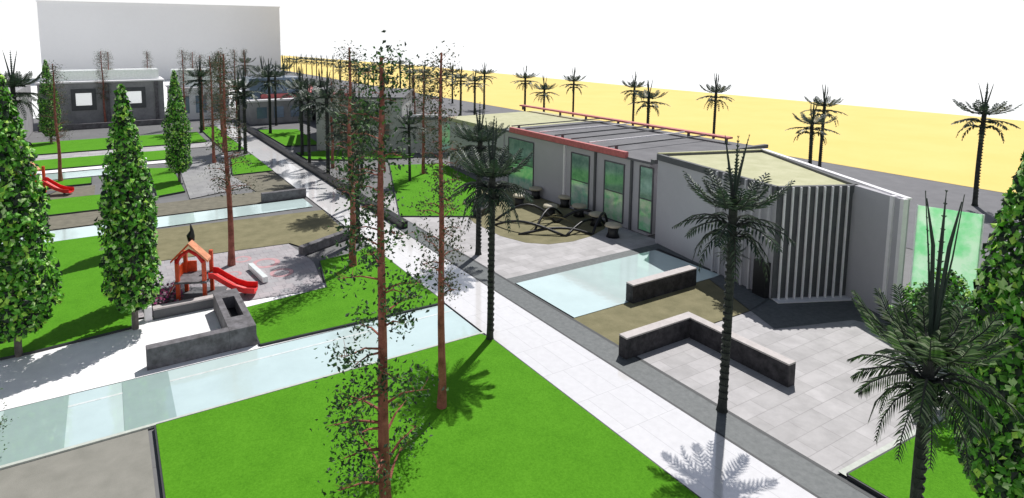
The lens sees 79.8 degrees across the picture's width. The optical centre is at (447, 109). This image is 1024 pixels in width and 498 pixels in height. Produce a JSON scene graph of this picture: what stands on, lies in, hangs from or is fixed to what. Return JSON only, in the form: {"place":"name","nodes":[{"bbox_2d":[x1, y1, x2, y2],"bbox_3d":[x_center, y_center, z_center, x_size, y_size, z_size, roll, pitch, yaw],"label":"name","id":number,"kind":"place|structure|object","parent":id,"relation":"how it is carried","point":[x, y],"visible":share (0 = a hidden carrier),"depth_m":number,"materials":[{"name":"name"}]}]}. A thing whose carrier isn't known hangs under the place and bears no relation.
{"place":"outdoors","nodes":[
{"label":"outdoors","id":0,"kind":"place"},
{"bbox_2d":[8,84,33,140],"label":"side wing","id":1,"kind":"structure","parent":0,"point":[28,123],"depth_m":74.63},
{"bbox_2d":[11,177,90,187],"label":"lawn","id":2,"kind":"structure","parent":0,"point":[66,182],"depth_m":51.30,"materials":[{"name":"green plant"}]},
{"bbox_2d":[37,60,72,180],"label":"slender tree","id":3,"kind":"object","parent":2,"relation":"on","point":[57,134],"visible":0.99,"depth_m":50.81,"materials":[{"name":"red plant"}]},
{"bbox_2d":[0,235,131,357],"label":"lawn","id":4,"kind":"structure","parent":0,"point":[85,308],"depth_m":27.40,"materials":[{"name":"green plant"}]},
{"bbox_2d":[0,236,131,359],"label":"lawn edging","id":5,"kind":"object","parent":4,"relation":"on","point":[64,344],"visible":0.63,"depth_m":24.08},
{"bbox_2d":[0,429,155,497],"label":"taupe path","id":6,"kind":"structure","parent":0,"point":[119,467],"depth_m":16.93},
{"bbox_2d":[21,194,154,217],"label":"lawn","id":7,"kind":"structure","parent":0,"point":[72,204],"depth_m":44.16,"materials":[{"name":"green plant"}]},
{"bbox_2d":[11,150,183,169],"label":"lawn","id":8,"kind":"structure","parent":0,"point":[88,160],"depth_m":60.20,"materials":[{"name":"green plant"}]},
{"bbox_2d":[23,132,205,153],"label":"lawn","id":9,"kind":"structure","parent":0,"point":[82,145],"depth_m":70.03,"materials":[{"name":"green plant"}]},
{"bbox_2d":[36,60,61,142],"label":"column tree","id":10,"kind":"object","parent":9,"relation":"on","point":[42,108],"visible":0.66,"depth_m":69.28,"materials":[{"name":"green plant"}]},
{"bbox_2d":[35,142,211,159],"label":"pale path","id":11,"kind":"structure","parent":0,"point":[92,153],"depth_m":64.39,"materials":[{"name":"concrete"}]},
{"bbox_2d":[27,187,294,230],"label":"gravel path","id":12,"kind":"structure","parent":0,"point":[88,218],"depth_m":43.69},
{"bbox_2d":[261,187,305,202],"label":"stone wall","id":13,"kind":"structure","parent":12,"relation":"on","point":[281,195],"depth_m":45.64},
{"bbox_2d":[149,168,184,195],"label":"lawn","id":14,"kind":"structure","parent":0,"point":[165,180],"depth_m":51.30,"materials":[{"name":"green plant"}]},
{"bbox_2d":[161,70,192,181],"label":"column tree","id":15,"kind":"object","parent":14,"relation":"on","point":[175,143],"visible":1,"depth_m":50.38,"materials":[{"name":"green plant"}]},
{"bbox_2d":[0,283,360,410],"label":"white plaza","id":16,"kind":"structure","parent":0,"point":[76,367],"depth_m":22.82,"materials":[{"name":"concrete"}]},
{"bbox_2d":[0,72,64,357],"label":"column tree","id":17,"kind":"object","parent":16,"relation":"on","point":[19,305],"visible":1,"depth_m":22.25,"materials":[{"name":"green plant"}]},
{"bbox_2d":[93,84,163,329],"bbox_3d":[-13.080,4.078,24.819,2.419,10.247,2.556,-4,7,-29],"label":"column tree","id":18,"kind":"object","parent":16,"relation":"on","point":[134,281],"visible":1,"depth_m":24.32,"materials":[{"name":"green plant"}]},
{"bbox_2d":[144,294,213,321],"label":"stone wall","id":19,"kind":"structure","parent":16,"relation":"on","point":[182,307],"depth_m":26.69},
{"bbox_2d":[146,288,256,370],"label":"planter wall","id":20,"kind":"structure","parent":0,"point":[237,330],"depth_m":23.44,"materials":[{"name":"concrete"}]},
{"bbox_2d":[199,126,242,150],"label":"lawn","id":21,"kind":"structure","parent":0,"point":[208,130],"depth_m":73.94,"materials":[{"name":"green plant"}]},
{"bbox_2d":[179,59,213,131],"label":"palm tree","id":22,"kind":"object","parent":21,"relation":"on","point":[200,74],"visible":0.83,"depth_m":78.37,"materials":[{"name":"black plant"}]},
{"bbox_2d":[231,154,271,174],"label":"lawn","id":23,"kind":"structure","parent":0,"point":[257,165],"depth_m":57.36,"materials":[{"name":"green plant"}]},
{"bbox_2d":[234,172,291,190],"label":"gravel path","id":24,"kind":"structure","parent":0,"point":[270,180],"depth_m":51.67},
{"bbox_2d":[259,129,316,145],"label":"lawn","id":25,"kind":"structure","parent":0,"point":[287,137],"depth_m":75.08,"materials":[{"name":"green plant"}]},
{"bbox_2d":[251,58,287,133],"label":"palm tree","id":26,"kind":"object","parent":25,"relation":"on","point":[268,74],"visible":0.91,"depth_m":76.82,"materials":[{"name":"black plant"}]},
{"bbox_2d":[247,246,437,345],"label":"lawn","id":27,"kind":"structure","parent":0,"point":[303,313],"depth_m":27.60,"materials":[{"name":"green plant"}]},
{"bbox_2d":[248,246,444,345],"bbox_3d":[-5.937,8.642,29.683,8.280,0.108,8.998,-4,7,-29],"label":"lawn edging","id":28,"kind":"object","parent":27,"relation":"on","point":[321,331],"visible":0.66,"depth_m":25.60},
{"bbox_2d":[318,40,376,266],"bbox_3d":[-4.940,2.432,31.643,3.515,11.970,2.624,-5,8,-36],"label":"slender tree","id":29,"kind":"object","parent":27,"relation":"on","point":[352,258],"visible":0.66,"depth_m":31.38,"materials":[{"name":"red plant"}]},
{"bbox_2d":[297,150,412,158],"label":"lawn","id":30,"kind":"structure","parent":0,"point":[318,154],"depth_m":62.79,"materials":[{"name":"green plant"}]},
{"bbox_2d":[279,66,318,154],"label":"palm tree","id":31,"kind":"object","parent":30,"relation":"on","point":[300,85],"visible":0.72,"depth_m":62.41,"materials":[{"name":"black plant"}]},
{"bbox_2d":[156,334,698,497],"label":"lawn","id":32,"kind":"structure","parent":0,"point":[504,423],"depth_m":18.00,"materials":[{"name":"green plant"}]},
{"bbox_2d":[310,30,448,497],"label":"slender tree","id":33,"kind":"object","parent":32,"relation":"on","point":[384,472],"visible":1,"depth_m":14.00,"materials":[{"name":"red plant"}]},
{"bbox_2d":[154,334,700,497],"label":"lawn edging","id":34,"kind":"object","parent":32,"relation":"on","point":[160,468],"visible":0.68,"depth_m":18.95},
{"bbox_2d":[407,41,471,409],"bbox_3d":[-0.259,3.867,19.126,1.943,11.970,2.603,1,7,11],"label":"slender tree","id":35,"kind":"object","parent":32,"relation":"on","point":[441,395],"visible":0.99,"depth_m":18.96,"materials":[{"name":"red plant"}]},
{"bbox_2d":[449,116,533,339],"bbox_3d":[1.727,4.782,23.925,3.426,9.057,3.588,3,7,26],"label":"palm tree","id":36,"kind":"object","parent":32,"relation":"on","point":[490,168],"visible":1,"depth_m":23.56,"materials":[{"name":"green plant"}]},
{"bbox_2d":[390,164,475,215],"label":"lawn","id":37,"kind":"structure","parent":0,"point":[406,189],"depth_m":48.57,"materials":[{"name":"green plant"}]},
{"bbox_2d":[391,104,425,180],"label":"palm tree","id":38,"kind":"object","parent":37,"relation":"on","point":[407,120],"visible":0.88,"depth_m":50.95,"materials":[{"name":"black plant"}]},
{"bbox_2d":[412,67,434,173],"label":"slender tree","id":39,"kind":"object","parent":37,"relation":"on","point":[419,132],"visible":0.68,"depth_m":53.68,"materials":[{"name":"red plant"}]},
{"bbox_2d":[0,108,991,497],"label":"grey ground","id":40,"kind":"structure","parent":0,"point":[36,136],"depth_m":49.85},
{"bbox_2d":[0,169,109,179],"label":"water channel","id":41,"kind":"object","parent":40,"relation":"on","point":[78,174],"depth_m":54.38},
{"bbox_2d":[43,185,94,199],"bbox_3d":[-33.042,6.768,46.211,10.800,0.001,3.700,-4,7,-29],"label":"play ground surface","id":42,"kind":"object","parent":40,"relation":"on","point":[83,191],"visible":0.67,"depth_m":47.65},
{"bbox_2d":[1,50,47,153],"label":"palm tree","id":43,"kind":"object","parent":42,"relation":"on","point":[13,79],"visible":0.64,"depth_m":45.92,"materials":[{"name":"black plant"}]},
{"bbox_2d":[20,154,73,197],"bbox_3d":[-31.384,4.812,46.962,4.223,3.704,2.100,-1,7,-5],"label":"slide","id":44,"kind":"object","parent":42,"relation":"on","point":[52,184],"visible":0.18,"depth_m":47.42,"materials":[{"name":"red plastic"}]},
{"bbox_2d":[35,68,166,131],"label":"stone building","id":45,"kind":"structure","parent":40,"relation":"on","point":[144,90],"depth_m":85.88,"materials":[{"name":"grey stone"}]},
{"bbox_2d":[70,88,96,110],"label":"window","id":46,"kind":"structure","parent":45,"relation":"in","point":[81,99],"depth_m":84.33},
{"bbox_2d":[125,87,145,107],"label":"window","id":47,"kind":"structure","parent":45,"relation":"in","point":[137,95],"depth_m":87.54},
{"bbox_2d":[92,51,112,121],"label":"slender tree","id":48,"kind":"object","parent":40,"relation":"on","point":[104,97],"visible":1,"depth_m":84.86,"materials":[{"name":"red plant"}]},
{"bbox_2d":[21,199,311,241],"bbox_3d":[-28.926,8.094,34.716,42.600,0.001,2.500,-4,7,-29],"label":"water channel","id":49,"kind":"object","parent":40,"relation":"on","point":[87,231],"visible":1,"depth_m":41.49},
{"bbox_2d":[165,68,229,119],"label":"white building","id":50,"kind":"structure","parent":40,"relation":"on","point":[193,111],"depth_m":92.03,"materials":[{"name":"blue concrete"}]},
{"bbox_2d":[181,153,248,198],"bbox_3d":[-21.835,5.726,55.286,5.100,0.001,18.400,-4,7,-29],"label":"paved court","id":51,"kind":"object","parent":40,"relation":"on","point":[196,185],"visible":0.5,"depth_m":53.16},
{"bbox_2d":[199,55,221,162],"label":"slender tree","id":52,"kind":"object","parent":51,"relation":"on","point":[212,116],"visible":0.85,"depth_m":58.80,"materials":[{"name":"red plant"}]},
{"bbox_2d":[138,244,323,317],"bbox_3d":[-11.215,8.487,31.124,8.700,0.001,8.000,-4,7,-29],"label":"play ground surface","id":53,"kind":"object","parent":40,"relation":"on","point":[303,276],"visible":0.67,"depth_m":31.75,"materials":[{"name":"tile"}]},
{"bbox_2d":[142,282,184,310],"bbox_3d":[-13.197,8.608,28.221,1.700,0.420,2.201,-4,7,-29],"label":"flower bed","id":54,"kind":"object","parent":53,"relation":"on","point":[162,297],"visible":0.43,"depth_m":27.97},
{"bbox_2d":[168,224,257,300],"bbox_3d":[-11.054,7.024,28.384,4.012,3.519,1.995,-1,7,-5],"label":"playhouse","id":55,"kind":"object","parent":53,"relation":"on","point":[187,273],"visible":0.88,"depth_m":28.30,"materials":[{"name":"red plastic"}]},
{"bbox_2d":[198,48,261,265],"bbox_3d":[-11.489,2.595,31.794,3.254,11.611,2.429,3,7,21],"label":"slender tree","id":56,"kind":"object","parent":53,"relation":"on","point":[228,189],"visible":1,"depth_m":31.75,"materials":[{"name":"red plant"}]},
{"bbox_2d":[217,69,257,150],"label":"palm tree","id":57,"kind":"object","parent":40,"relation":"on","point":[238,101],"visible":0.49,"depth_m":65.37,"materials":[{"name":"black plant"}]},
{"bbox_2d":[0,304,479,447],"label":"water channel","id":58,"kind":"object","parent":40,"relation":"on","point":[93,420],"visible":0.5,"depth_m":22.13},
{"bbox_2d":[0,395,68,465],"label":"channel glass plate","id":59,"kind":"object","parent":58,"relation":"on","point":[35,429],"visible":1,"depth_m":18.77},
{"bbox_2d":[122,371,176,430],"bbox_3d":[-10.063,9.722,20.421,1.475,0.001,3.180,-4,7,-29],"label":"channel glass plate","id":60,"kind":"object","parent":58,"relation":"on","point":[148,400],"visible":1,"depth_m":20.33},
{"bbox_2d":[68,310,452,407],"bbox_3d":[-22.842,10.460,14.197,52.900,0.042,0.100,-4,7,-29],"label":"channel step","id":61,"kind":"object","parent":58,"relation":"on","point":[253,360],"visible":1,"depth_m":22.94,"materials":[{"name":"white concrete"}]},
{"bbox_2d":[0,332,483,469],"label":"channel kerb","id":62,"kind":"structure","parent":40,"relation":"on","point":[62,450],"depth_m":18.66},
{"bbox_2d":[218,65,267,153],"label":"palm tree","id":63,"kind":"object","parent":40,"relation":"on","point":[242,83],"visible":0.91,"depth_m":63.83,"materials":[{"name":"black plant"}]},
{"bbox_2d":[154,210,342,260],"bbox_3d":[-12.808,7.804,37.114,12.504,0.001,7.543,-3,7,-25],"label":"planting bed","id":64,"kind":"object","parent":40,"relation":"on","point":[300,228],"visible":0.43,"depth_m":37.81,"materials":[{"name":"sand"}]},
{"bbox_2d":[240,75,311,124],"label":"building","id":65,"kind":"structure","parent":40,"relation":"on","point":[255,113],"depth_m":88.08,"materials":[{"name":"concrete"}]},
{"bbox_2d":[298,229,349,255],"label":"stone wall","id":66,"kind":"structure","parent":40,"relation":"on","point":[316,245],"depth_m":35.15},
{"bbox_2d":[233,122,416,229],"bbox_3d":[-16.692,4.742,63.872,1.250,0.001,58.000,-4,7,-29],"label":"paved strip","id":67,"kind":"object","parent":40,"relation":"on","point":[410,225],"visible":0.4,"depth_m":50.77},
{"bbox_2d":[287,77,324,162],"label":"palm tree","id":68,"kind":"object","parent":67,"relation":"on","point":[302,96],"visible":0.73,"depth_m":56.72,"materials":[{"name":"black plant"}]},
{"bbox_2d":[234,119,407,228],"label":"wall","id":69,"kind":"structure","parent":67,"relation":"on","point":[324,175],"depth_m":54.57,"materials":[{"name":"black paint"}]},
{"bbox_2d":[300,70,348,173],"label":"palm tree","id":70,"kind":"object","parent":67,"relation":"on","point":[326,93],"visible":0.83,"depth_m":52.30,"materials":[{"name":"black plant"}]},
{"bbox_2d":[324,84,389,241],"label":"palm tree","id":71,"kind":"object","parent":40,"relation":"on","point":[333,116],"visible":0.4,"depth_m":35.66,"materials":[{"name":"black plant"}]},
{"bbox_2d":[308,84,413,151],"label":"grey building","id":72,"kind":"structure","parent":40,"relation":"on","point":[321,131],"depth_m":65.60,"materials":[{"name":"concrete"}]},
{"bbox_2d":[400,103,455,152],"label":"grey building","id":73,"kind":"structure","parent":40,"relation":"on","point":[417,145],"depth_m":64.52,"materials":[{"name":"concrete"}]},
{"bbox_2d":[373,184,656,278],"bbox_3d":[3.517,7.353,41.121,11.350,0.001,17.750,-4,7,-29],"label":"paved court","id":74,"kind":"object","parent":40,"relation":"on","point":[514,258],"visible":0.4,"depth_m":35.29,"materials":[{"name":"stone"}]},
{"bbox_2d":[444,101,514,255],"bbox_3d":[1.701,3.858,33.748,3.764,8.654,3.943,-3,7,-25],"label":"palm tree","id":75,"kind":"object","parent":74,"relation":"on","point":[479,136],"visible":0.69,"depth_m":33.42,"materials":[{"name":"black plant"}]},
{"bbox_2d":[470,184,605,243],"bbox_3d":[4.489,7.134,42.948,7.750,0.001,14.500,-4,7,-29],"label":"sand play area","id":76,"kind":"object","parent":74,"relation":"on","point":[528,213],"visible":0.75,"depth_m":39.64,"materials":[{"name":"sand"}]},
{"bbox_2d":[495,203,607,236],"bbox_3d":[6.811,7.001,39.174,7.450,1.271,4.277,-1,7,-12],"label":"climbing frame","id":77,"kind":"object","parent":76,"relation":"on","point":[544,228],"visible":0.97,"depth_m":38.60,"materials":[{"name":"black paint"}]},
{"bbox_2d":[508,244,658,283],"bbox_3d":[7.963,8.272,33.090,11.150,0.001,0.700,-4,7,-29],"label":"court border","id":78,"kind":"object","parent":74,"relation":"on","point":[547,272],"visible":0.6,"depth_m":32.62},
{"bbox_2d":[214,122,817,497],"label":"walkway","id":79,"kind":"structure","parent":40,"relation":"on","point":[700,459],"depth_m":21.28,"materials":[{"name":"concrete"}]},
{"bbox_2d":[447,105,767,235],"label":"long building","id":80,"kind":"structure","parent":40,"relation":"on","point":[609,168],"depth_m":43.57,"materials":[{"name":"concrete"}]},
{"bbox_2d":[508,137,533,191],"bbox_3d":[5.790,4.354,48.511,0.080,3.900,3.400,-4,7,-29],"label":"window","id":81,"kind":"structure","parent":80,"relation":"in","point":[524,178],"depth_m":48.19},
{"bbox_2d":[570,152,589,208],"bbox_3d":[9.205,5.044,42.497,0.080,3.900,1.900,-4,7,-29],"label":"window","id":82,"kind":"structure","parent":80,"relation":"in","point":[580,163],"depth_m":42.46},
{"bbox_2d":[603,160,624,223],"bbox_3d":[10.802,5.366,39.685,0.080,3.900,1.800,-4,7,-29],"label":"window","id":83,"kind":"structure","parent":80,"relation":"in","point":[614,172],"depth_m":39.64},
{"bbox_2d":[637,165,653,233],"bbox_3d":[12.129,5.534,37.337,0.080,4.100,1.100,-4,7,-29],"label":"window","id":84,"kind":"structure","parent":80,"relation":"in","point":[646,174],"depth_m":37.31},
{"bbox_2d":[517,250,717,317],"bbox_3d":[8.668,8.551,30.634,9.750,0.001,4.300,-4,7,-29],"label":"water channel","id":85,"kind":"object","parent":40,"relation":"on","point":[577,292],"visible":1,"depth_m":30.32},
{"bbox_2d":[402,227,869,497],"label":"paved strip","id":86,"kind":"object","parent":40,"relation":"on","point":[812,477],"visible":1,"depth_m":20.56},
{"bbox_2d":[401,230,820,497],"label":"strip edge","id":87,"kind":"object","parent":86,"relation":"on","point":[797,483],"visible":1,"depth_m":20.61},
{"bbox_2d":[418,227,875,497],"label":"strip edge","id":88,"kind":"object","parent":86,"relation":"on","point":[773,438],"visible":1,"depth_m":20.55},
{"bbox_2d":[672,135,795,413],"bbox_3d":[8.948,5.296,19.217,3.520,9.108,3.580,0,7,0],"label":"palm tree","id":89,"kind":"object","parent":86,"relation":"on","point":[734,203],"visible":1,"depth_m":18.95,"materials":[{"name":"green plant"}]},
{"bbox_2d":[573,279,748,344],"bbox_3d":[10.047,8.959,27.043,8.900,0.001,3.250,-4,7,-29],"label":"planting bed","id":90,"kind":"object","parent":40,"relation":"on","point":[703,299],"visible":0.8,"depth_m":27.07,"materials":[{"name":"sand"}]},
{"bbox_2d":[626,265,696,303],"bbox_3d":[10.194,8.306,28.958,4.300,0.900,0.450,-4,7,-29],"label":"stone bench","id":91,"kind":"object","parent":90,"relation":"on","point":[655,285],"visible":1,"depth_m":28.64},
{"bbox_2d":[655,149,911,320],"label":"pavilion","id":92,"kind":"structure","parent":40,"relation":"on","point":[847,236],"depth_m":28.22,"materials":[{"name":"grey paint"}]},
{"bbox_2d":[752,258,770,297],"bbox_3d":[14.730,7.945,28.604,0.300,1.700,0.712,-2,7,-19],"label":"door","id":93,"kind":"structure","parent":92,"relation":"in","point":[760,287],"depth_m":28.45,"materials":[{"name":"black paint"}]},
{"bbox_2d":[751,299,897,328],"bbox_3d":[17.654,8.993,26.692,8.377,0.001,4.404,1,7,12],"label":"dark apron","id":94,"kind":"object","parent":40,"relation":"on","point":[773,314],"visible":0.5,"depth_m":26.76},
{"bbox_2d":[638,290,1022,473],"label":"paved court","id":95,"kind":"object","parent":40,"relation":"on","point":[819,411],"visible":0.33,"depth_m":21.16,"materials":[{"name":"tile"}]},
{"bbox_2d":[619,312,795,387],"bbox_3d":[9.313,9.094,22.221,3.900,0.870,4.500,-4,7,-29],"label":"stone bench","id":96,"kind":"object","parent":95,"relation":"on","point":[767,362],"visible":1,"depth_m":23.18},
{"bbox_2d":[838,413,944,475],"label":"lawn kerb","id":97,"kind":"structure","parent":95,"relation":"on","point":[861,461],"depth_m":17.67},
{"bbox_2d":[886,267,976,339],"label":"leafy tree","id":98,"kind":"object","parent":95,"relation":"on","point":[959,282],"visible":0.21,"depth_m":22.70,"materials":[{"name":"green plant"}]},
{"bbox_2d":[909,205,984,309],"bbox_3d":[21.190,6.655,25.978,2.231,4.860,0.076,6,9,42],"label":"glass screen","id":99,"kind":"object","parent":95,"relation":"on","point":[966,258],"visible":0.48,"depth_m":25.73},
{"bbox_2d":[907,280,1006,398],"bbox_3d":[16.713,7.652,19.853,2.847,4.278,2.784,6,9,43],"label":"leafy tree","id":100,"kind":"object","parent":95,"relation":"on","point":[948,302],"visible":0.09,"depth_m":19.87,"materials":[{"name":"green plant"}]},
{"bbox_2d":[0,41,1002,192],"bbox_3d":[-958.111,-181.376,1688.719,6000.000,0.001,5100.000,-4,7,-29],"label":"ground","id":101,"kind":"structure","parent":0,"point":[28,57],"depth_m":335.43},
{"bbox_2d":[36,0,280,79],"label":"blank tower","id":102,"kind":"structure","parent":101,"relation":"on","point":[74,35],"depth_m":179.39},
{"bbox_2d":[0,0,1023,41],"label":"sky","id":103,"kind":"structure","parent":0,"point":[300,20],"materials":[{"name":"white"}]},
{"bbox_2d":[281,70,1020,274],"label":"seaside road","id":104,"kind":"structure","parent":0,"point":[988,206],"depth_m":49.06,"materials":[{"name":"asphalt"}]},
{"bbox_2d":[620,71,646,125],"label":"palm tree","id":105,"kind":"object","parent":104,"relation":"on","point":[634,85],"visible":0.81,"depth_m":75.31,"materials":[{"name":"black plant"}]},
{"bbox_2d":[628,80,670,127],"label":"palm tree","id":106,"kind":"object","parent":104,"relation":"on","point":[648,94],"visible":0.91,"depth_m":62.87,"materials":[{"name":"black plant"}]},
{"bbox_2d":[697,73,734,138],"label":"palm tree","id":107,"kind":"object","parent":104,"relation":"on","point":[713,89],"visible":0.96,"depth_m":65.27,"materials":[{"name":"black plant"}]},
{"bbox_2d":[785,101,839,163],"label":"palm tree","id":108,"kind":"object","parent":104,"relation":"on","point":[812,122],"visible":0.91,"depth_m":48.51,"materials":[{"name":"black plant"}]},
{"bbox_2d":[800,84,847,166],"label":"palm tree","id":109,"kind":"object","parent":104,"relation":"on","point":[823,103],"visible":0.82,"depth_m":55.48,"materials":[{"name":"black plant"}]},
{"bbox_2d":[951,82,1022,205],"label":"palm tree","id":110,"kind":"object","parent":104,"relation":"on","point":[983,109],"visible":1,"depth_m":43.53,"materials":[{"name":"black plant"}]},
{"bbox_2d":[280,41,1023,120],"bbox_3d":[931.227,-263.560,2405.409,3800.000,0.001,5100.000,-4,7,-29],"label":"sea","id":111,"kind":"structure","parent":0,"point":[934,77],"depth_m":294.36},
{"bbox_2d":[281,55,1023,192],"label":"beach","id":112,"kind":"structure","parent":0,"point":[925,145],"depth_m":86.39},
{"bbox_2d":[657,243,768,309],"bbox_3d":[13.577,8.418,31.730,1.759,0.001,9.155,-1,7,-9],"label":"dark apron","id":113,"kind":"object","parent":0,"point":[746,297],"visible":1,"depth_m":29.22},
{"bbox_2d":[849,412,1023,497],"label":"lawn","id":114,"kind":"structure","parent":0,"point":[887,474],"depth_m":16.79,"materials":[{"name":"green plant"}]},
{"bbox_2d":[846,412,957,497],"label":"lawn edging","id":115,"kind":"object","parent":114,"relation":"on","point":[865,486],"visible":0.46,"depth_m":16.64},
{"bbox_2d":[847,190,1023,497],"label":"palm tree","id":116,"kind":"object","parent":114,"relation":"on","point":[928,348],"visible":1,"depth_m":12.27,"materials":[{"name":"green plant"}]},
{"bbox_2d":[944,151,1023,497],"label":"column tree","id":117,"kind":"object","parent":114,"relation":"on","point":[1005,294],"visible":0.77,"depth_m":14.13,"materials":[{"name":"green plant"}]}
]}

